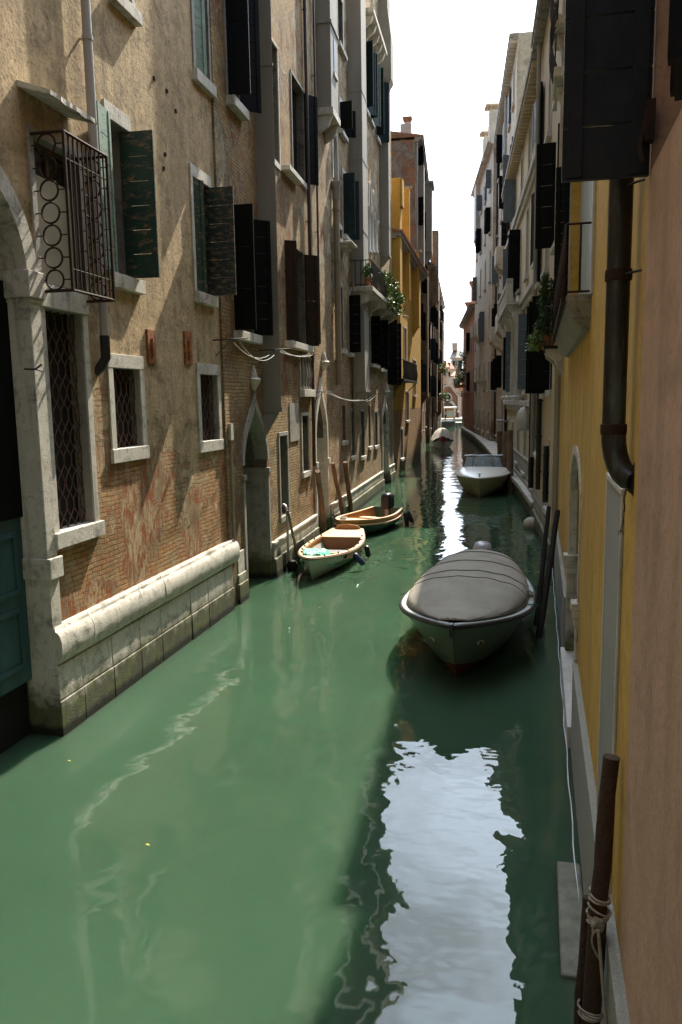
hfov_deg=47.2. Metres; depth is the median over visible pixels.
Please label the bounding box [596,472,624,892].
door
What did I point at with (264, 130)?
brick house
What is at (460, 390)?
house
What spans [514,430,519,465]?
window
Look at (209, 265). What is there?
window
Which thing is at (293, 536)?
mooring pole
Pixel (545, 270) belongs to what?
window
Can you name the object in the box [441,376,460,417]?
church
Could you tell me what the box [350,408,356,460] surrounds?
window
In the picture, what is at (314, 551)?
tarp
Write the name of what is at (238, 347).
washing line
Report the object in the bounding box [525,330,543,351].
potted plant
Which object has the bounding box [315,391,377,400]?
washing line
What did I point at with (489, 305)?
window
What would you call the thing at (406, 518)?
fender
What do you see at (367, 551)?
fender
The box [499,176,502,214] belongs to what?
window
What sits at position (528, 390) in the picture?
window
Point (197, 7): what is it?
window
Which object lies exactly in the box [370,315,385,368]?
window
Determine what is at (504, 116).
window
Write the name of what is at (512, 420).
window
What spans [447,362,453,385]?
house
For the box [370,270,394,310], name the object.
potted plant
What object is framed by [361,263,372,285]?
potted plant
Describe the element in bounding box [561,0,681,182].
window
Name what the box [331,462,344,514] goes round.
mooring pole
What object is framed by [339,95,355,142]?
window
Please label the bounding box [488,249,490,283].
window
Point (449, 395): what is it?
round window
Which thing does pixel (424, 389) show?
window
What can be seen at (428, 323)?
window
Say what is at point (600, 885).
mooring pole
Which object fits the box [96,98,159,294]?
window
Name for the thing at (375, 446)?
window
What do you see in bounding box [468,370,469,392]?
window
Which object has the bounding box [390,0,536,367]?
sky
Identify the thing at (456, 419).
quay
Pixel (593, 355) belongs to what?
yellow canal house
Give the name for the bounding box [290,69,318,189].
window
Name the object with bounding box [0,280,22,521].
upper door
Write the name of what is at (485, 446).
quay ledge
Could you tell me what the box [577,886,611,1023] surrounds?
mooring rope
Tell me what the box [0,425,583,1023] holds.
water
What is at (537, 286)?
window
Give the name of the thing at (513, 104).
window
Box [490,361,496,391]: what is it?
window
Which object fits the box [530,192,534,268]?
window
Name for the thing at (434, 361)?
window
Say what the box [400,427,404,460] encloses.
window
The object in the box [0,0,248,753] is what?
plastered house
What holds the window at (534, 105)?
in the stone palazzo
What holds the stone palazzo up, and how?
on the water
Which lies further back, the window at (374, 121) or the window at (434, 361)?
the window at (434, 361)
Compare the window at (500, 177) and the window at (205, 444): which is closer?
the window at (205, 444)
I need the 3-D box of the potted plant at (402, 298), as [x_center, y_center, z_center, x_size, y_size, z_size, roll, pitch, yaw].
[2.456,-9.881,36.374,1.224,1.470,1.289,0,8,8]
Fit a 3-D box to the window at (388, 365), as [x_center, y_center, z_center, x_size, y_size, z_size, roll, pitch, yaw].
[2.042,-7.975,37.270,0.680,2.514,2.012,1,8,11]
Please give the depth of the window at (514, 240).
35.70 m
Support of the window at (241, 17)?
in the brick house at (264, 130)
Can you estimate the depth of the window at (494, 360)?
58.67 m
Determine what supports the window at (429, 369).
in the tall brick house at (409, 166)
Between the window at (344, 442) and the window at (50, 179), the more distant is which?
the window at (344, 442)
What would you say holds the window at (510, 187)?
in the stone palazzo
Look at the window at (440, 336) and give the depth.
99.22 m
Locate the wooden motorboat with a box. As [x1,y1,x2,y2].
[335,493,403,534]
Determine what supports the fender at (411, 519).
hanging from the wooden motorboat
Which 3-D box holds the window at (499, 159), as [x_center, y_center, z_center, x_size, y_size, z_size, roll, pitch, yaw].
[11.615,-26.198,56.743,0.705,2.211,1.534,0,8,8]
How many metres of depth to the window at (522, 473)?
32.76 m
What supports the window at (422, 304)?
in the tall brick house at (409, 166)
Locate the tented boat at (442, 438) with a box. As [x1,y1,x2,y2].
[431,428,453,448]
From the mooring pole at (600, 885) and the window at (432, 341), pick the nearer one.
the mooring pole at (600, 885)
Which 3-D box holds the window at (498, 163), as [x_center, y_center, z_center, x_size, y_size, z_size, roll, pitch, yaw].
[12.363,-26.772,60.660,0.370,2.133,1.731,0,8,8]
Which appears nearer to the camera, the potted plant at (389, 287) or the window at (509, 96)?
the potted plant at (389, 287)
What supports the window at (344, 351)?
in the balcony house at (357, 352)
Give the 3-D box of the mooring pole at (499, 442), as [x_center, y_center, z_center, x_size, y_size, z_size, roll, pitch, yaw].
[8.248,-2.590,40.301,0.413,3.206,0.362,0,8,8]
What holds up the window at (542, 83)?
in the beige house at (541, 387)
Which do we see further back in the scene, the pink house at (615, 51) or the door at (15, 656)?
the door at (15, 656)
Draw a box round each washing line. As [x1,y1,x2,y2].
[212,338,273,360]
[258,348,315,366]
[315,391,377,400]
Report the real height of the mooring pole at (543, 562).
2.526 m
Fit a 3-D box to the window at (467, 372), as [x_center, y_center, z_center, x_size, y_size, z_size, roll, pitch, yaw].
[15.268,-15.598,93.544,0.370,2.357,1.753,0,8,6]
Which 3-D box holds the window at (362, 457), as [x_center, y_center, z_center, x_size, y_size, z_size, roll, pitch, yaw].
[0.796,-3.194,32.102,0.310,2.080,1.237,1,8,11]
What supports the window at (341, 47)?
in the balcony house at (357, 352)
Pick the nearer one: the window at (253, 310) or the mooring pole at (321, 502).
the window at (253, 310)
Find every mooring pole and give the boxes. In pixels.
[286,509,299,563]
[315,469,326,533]
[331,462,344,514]
[343,461,352,512]
[497,431,501,458]
[501,431,506,488]
[506,430,513,492]
[534,506,550,625]
[535,510,559,638]
[574,895,588,1023]
[581,753,619,1023]
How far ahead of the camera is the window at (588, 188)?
13.37 m
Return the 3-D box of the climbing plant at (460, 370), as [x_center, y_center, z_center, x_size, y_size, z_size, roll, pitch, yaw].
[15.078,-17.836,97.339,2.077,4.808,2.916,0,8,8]
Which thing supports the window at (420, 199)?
in the tall brick house at (409, 166)
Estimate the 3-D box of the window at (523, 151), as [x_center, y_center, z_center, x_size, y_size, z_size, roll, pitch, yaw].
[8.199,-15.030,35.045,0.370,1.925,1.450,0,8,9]
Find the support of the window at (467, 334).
in the salmon house at (467, 321)
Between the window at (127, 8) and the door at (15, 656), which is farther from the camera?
the window at (127, 8)
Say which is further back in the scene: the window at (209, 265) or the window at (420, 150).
the window at (420, 150)
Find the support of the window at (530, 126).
in the stone palazzo
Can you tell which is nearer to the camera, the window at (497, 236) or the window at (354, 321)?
the window at (354, 321)
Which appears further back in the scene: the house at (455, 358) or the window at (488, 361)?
the house at (455, 358)
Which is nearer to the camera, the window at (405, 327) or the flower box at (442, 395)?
the window at (405, 327)
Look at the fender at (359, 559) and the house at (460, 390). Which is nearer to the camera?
the fender at (359, 559)
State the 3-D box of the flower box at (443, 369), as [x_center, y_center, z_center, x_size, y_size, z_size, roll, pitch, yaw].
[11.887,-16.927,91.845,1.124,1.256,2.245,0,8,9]
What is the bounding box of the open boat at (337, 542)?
[298,524,365,580]
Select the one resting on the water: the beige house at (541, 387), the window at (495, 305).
the beige house at (541, 387)
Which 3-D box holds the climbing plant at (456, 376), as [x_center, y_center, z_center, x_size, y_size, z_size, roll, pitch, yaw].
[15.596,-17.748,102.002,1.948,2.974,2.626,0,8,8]
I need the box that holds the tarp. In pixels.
[302,548,350,565]
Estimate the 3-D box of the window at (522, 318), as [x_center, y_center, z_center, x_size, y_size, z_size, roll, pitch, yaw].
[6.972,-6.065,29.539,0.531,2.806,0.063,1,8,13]
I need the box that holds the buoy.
[523,517,533,528]
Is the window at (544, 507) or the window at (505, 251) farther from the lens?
the window at (505, 251)
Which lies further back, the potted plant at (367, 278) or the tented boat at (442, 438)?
the tented boat at (442, 438)
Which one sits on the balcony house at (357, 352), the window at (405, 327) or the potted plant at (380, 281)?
the potted plant at (380, 281)
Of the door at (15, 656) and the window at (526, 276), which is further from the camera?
the window at (526, 276)
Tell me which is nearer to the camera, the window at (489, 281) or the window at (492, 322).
the window at (492, 322)
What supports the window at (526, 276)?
in the stone palazzo
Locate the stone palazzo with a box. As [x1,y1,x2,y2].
[497,51,536,493]
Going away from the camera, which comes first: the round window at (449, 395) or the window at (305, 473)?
the window at (305, 473)
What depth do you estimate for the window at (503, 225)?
49.44 m
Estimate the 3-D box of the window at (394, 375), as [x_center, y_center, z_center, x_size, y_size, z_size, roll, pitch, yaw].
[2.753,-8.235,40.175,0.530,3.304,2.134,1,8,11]
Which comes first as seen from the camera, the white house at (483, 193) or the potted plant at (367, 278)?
the potted plant at (367, 278)
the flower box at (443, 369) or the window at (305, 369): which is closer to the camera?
the window at (305, 369)
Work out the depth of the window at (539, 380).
21.33 m
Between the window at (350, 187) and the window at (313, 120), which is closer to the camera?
the window at (313, 120)
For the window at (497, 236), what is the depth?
61.23 m
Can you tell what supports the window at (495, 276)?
in the white house at (483, 193)
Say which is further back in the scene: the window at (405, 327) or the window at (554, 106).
the window at (405, 327)
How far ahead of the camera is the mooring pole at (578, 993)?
4.63 m
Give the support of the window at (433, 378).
in the brown terrace
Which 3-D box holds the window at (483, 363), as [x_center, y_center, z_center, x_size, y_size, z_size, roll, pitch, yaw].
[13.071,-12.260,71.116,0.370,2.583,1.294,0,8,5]
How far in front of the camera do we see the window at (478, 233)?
72.97 m
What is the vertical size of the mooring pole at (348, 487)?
2.710 m
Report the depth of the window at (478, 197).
72.31 m
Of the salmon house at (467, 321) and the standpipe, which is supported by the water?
the salmon house at (467, 321)
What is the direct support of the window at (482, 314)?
in the white house at (483, 193)
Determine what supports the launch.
on the water
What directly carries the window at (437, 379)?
in the brown terrace
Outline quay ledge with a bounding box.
[460,426,533,515]
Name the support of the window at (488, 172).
in the white house at (483, 193)
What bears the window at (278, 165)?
in the brick house at (264, 130)
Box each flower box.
[438,363,446,373]
[438,392,445,400]
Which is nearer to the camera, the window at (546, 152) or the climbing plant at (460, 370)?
the window at (546, 152)
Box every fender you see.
[348,550,364,565]
[362,542,370,557]
[402,508,408,525]
[403,507,413,522]
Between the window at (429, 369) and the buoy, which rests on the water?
the buoy
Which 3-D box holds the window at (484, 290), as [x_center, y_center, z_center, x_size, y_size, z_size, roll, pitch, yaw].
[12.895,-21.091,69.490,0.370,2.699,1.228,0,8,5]
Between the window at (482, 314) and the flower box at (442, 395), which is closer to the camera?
the window at (482, 314)
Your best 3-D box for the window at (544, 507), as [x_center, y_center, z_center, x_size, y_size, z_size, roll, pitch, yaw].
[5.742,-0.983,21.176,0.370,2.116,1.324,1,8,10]
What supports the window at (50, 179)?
in the plastered house at (120, 554)
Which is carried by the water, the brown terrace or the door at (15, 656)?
the brown terrace
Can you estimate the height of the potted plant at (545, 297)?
1.647 m
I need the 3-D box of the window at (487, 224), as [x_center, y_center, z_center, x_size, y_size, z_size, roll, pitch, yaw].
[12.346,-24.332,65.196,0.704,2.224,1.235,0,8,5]
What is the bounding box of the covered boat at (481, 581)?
[399,541,540,676]
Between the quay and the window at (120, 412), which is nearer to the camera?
the window at (120, 412)
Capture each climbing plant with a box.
[453,350,466,387]
[453,365,463,386]
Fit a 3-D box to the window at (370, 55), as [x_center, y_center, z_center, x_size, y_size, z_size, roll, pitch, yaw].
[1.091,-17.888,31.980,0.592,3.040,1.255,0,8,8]
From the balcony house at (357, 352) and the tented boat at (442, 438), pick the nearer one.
the balcony house at (357, 352)
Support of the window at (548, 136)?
in the beige house at (541, 387)
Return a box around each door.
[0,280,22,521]
[0,517,31,696]
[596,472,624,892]
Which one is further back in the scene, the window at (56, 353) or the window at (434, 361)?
the window at (434, 361)
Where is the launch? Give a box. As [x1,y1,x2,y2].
[454,454,509,496]
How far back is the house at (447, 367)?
172.12 m
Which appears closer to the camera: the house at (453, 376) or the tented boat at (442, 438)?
the tented boat at (442, 438)
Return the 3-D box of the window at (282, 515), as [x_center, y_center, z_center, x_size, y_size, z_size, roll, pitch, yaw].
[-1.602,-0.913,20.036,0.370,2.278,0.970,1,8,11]
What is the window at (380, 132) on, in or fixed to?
in the balcony house at (357, 352)
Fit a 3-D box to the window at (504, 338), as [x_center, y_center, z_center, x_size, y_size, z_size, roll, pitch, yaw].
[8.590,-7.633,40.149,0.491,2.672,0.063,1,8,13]
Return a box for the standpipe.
[282,503,297,570]
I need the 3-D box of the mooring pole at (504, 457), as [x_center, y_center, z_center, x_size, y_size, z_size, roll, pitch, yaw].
[7.809,-2.168,37.111,0.338,3.272,1.723,1,8,11]
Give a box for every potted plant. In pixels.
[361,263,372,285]
[368,272,382,289]
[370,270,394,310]
[381,279,399,318]
[396,286,405,314]
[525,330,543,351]
[532,273,553,345]
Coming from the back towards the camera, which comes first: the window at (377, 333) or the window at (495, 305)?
the window at (495, 305)
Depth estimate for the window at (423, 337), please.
64.22 m
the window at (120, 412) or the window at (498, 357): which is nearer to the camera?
the window at (120, 412)
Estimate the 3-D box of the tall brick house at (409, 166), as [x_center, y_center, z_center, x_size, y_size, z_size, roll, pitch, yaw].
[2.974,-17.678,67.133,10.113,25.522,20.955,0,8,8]
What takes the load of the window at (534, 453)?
in the beige house at (541, 387)
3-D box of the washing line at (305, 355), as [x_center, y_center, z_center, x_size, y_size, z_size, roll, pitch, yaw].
[-1.296,-3.797,19.303,0.823,0.402,3.342,0,8,8]
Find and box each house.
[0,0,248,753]
[209,0,320,605]
[306,0,401,531]
[391,116,433,449]
[391,178,428,474]
[444,360,449,385]
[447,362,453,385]
[450,343,462,371]
[450,368,460,392]
[458,383,462,415]
[459,281,474,432]
[470,31,531,442]
[524,0,564,564]
[542,0,652,1023]
[561,0,681,1023]
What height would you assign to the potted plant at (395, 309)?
1.774 m
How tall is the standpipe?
1.973 m
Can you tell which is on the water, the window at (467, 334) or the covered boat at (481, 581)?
the covered boat at (481, 581)
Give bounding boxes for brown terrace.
[426,230,444,442]
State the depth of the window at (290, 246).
20.65 m
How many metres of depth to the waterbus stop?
125.11 m
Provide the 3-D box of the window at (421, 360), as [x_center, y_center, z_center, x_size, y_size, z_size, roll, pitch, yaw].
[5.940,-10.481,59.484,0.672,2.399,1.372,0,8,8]
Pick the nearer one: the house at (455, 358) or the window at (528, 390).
the window at (528, 390)
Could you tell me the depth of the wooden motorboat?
26.04 m
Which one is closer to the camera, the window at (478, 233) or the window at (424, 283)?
the window at (424, 283)
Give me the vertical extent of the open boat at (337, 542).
0.740 m
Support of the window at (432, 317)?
in the brown terrace
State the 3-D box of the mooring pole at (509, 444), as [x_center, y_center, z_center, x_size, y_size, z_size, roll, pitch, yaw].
[7.750,-2.025,35.671,0.350,3.399,1.628,0,8,8]
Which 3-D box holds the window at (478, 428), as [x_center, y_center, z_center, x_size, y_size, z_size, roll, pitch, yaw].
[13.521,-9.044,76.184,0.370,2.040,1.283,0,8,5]
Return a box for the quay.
[441,416,461,421]
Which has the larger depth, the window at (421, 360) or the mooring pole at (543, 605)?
the window at (421, 360)
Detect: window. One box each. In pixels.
[25,122,115,302]
[40,306,105,549]
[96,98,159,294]
[107,353,149,463]
[109,0,142,26]
[189,163,236,307]
[190,0,216,98]
[195,363,223,452]
[223,0,261,121]
[234,203,272,344]
[272,39,280,170]
[278,431,290,522]
[284,240,318,352]
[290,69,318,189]
[299,354,315,396]
[300,412,311,477]
[337,0,347,61]
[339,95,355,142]
[340,224,342,242]
[341,283,347,353]
[342,167,359,240]
[342,440,348,445]
[348,290,360,357]
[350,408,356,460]
[360,409,366,460]
[366,40,375,117]
[369,53,380,128]
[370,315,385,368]
[374,410,378,448]
[375,67,388,145]
[379,320,391,372]
[387,320,401,384]
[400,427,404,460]
[404,326,406,359]
[418,146,423,170]
[418,197,422,228]
[421,303,423,335]
[421,360,422,387]
[422,264,426,295]
[422,312,425,340]
[422,364,426,393]
[428,323,429,349]
[428,368,430,392]
[430,300,435,323]
[430,337,435,361]
[431,376,435,397]
[433,307,436,328]
[433,342,436,363]
[437,379,438,395]
[439,321,441,337]
[445,393,451,401]
[466,332,469,352]
[466,372,467,391]
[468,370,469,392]
[472,276,476,303]
[475,227,481,254]
[476,195,481,214]
[477,409,479,429]
[479,310,484,343]
[482,363,484,391]
[483,182,485,205]
[483,259,485,291]
[484,206,490,235]
[486,169,490,193]
[486,361,489,391]
[487,305,489,339]
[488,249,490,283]
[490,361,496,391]
[491,308,493,326]
[492,256,498,286]
[492,358,499,388]
[494,304,496,326]
[496,133,502,169]
[496,204,498,237]
[496,355,501,389]
[497,163,499,183]
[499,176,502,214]
[501,221,506,245]
[502,116,504,157]
[503,153,509,183]
[503,176,516,222]
[503,249,515,300]
[503,337,505,389]
[505,332,510,391]
[507,86,510,132]
[508,226,521,295]
[511,64,514,112]
[511,420,513,444]
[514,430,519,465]
[517,314,526,388]
[518,151,523,203]
[520,431,526,476]
[522,203,529,282]
[525,119,531,180]
[525,302,546,398]
[527,399,542,459]
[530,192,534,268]
[531,296,552,395]
[532,101,535,154]
[535,123,559,254]
[535,249,540,290]
[540,82,543,143]
[540,227,548,278]
[543,436,549,515]
[544,47,552,142]
[552,61,557,111]
[553,126,597,341]
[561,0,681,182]
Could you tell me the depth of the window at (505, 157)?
48.70 m
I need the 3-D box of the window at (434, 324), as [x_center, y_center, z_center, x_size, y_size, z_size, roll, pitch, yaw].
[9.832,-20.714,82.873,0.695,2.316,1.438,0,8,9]
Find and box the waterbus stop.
[441,407,461,426]
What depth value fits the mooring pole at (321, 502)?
22.65 m
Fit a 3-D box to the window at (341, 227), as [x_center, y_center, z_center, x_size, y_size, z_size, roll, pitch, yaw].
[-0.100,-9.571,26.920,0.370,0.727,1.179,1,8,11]
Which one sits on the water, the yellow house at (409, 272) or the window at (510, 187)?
the yellow house at (409, 272)
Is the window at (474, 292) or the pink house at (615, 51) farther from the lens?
the window at (474, 292)
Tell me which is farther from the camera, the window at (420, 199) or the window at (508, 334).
the window at (420, 199)
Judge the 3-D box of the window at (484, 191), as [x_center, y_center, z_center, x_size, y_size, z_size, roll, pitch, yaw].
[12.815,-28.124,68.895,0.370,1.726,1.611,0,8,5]

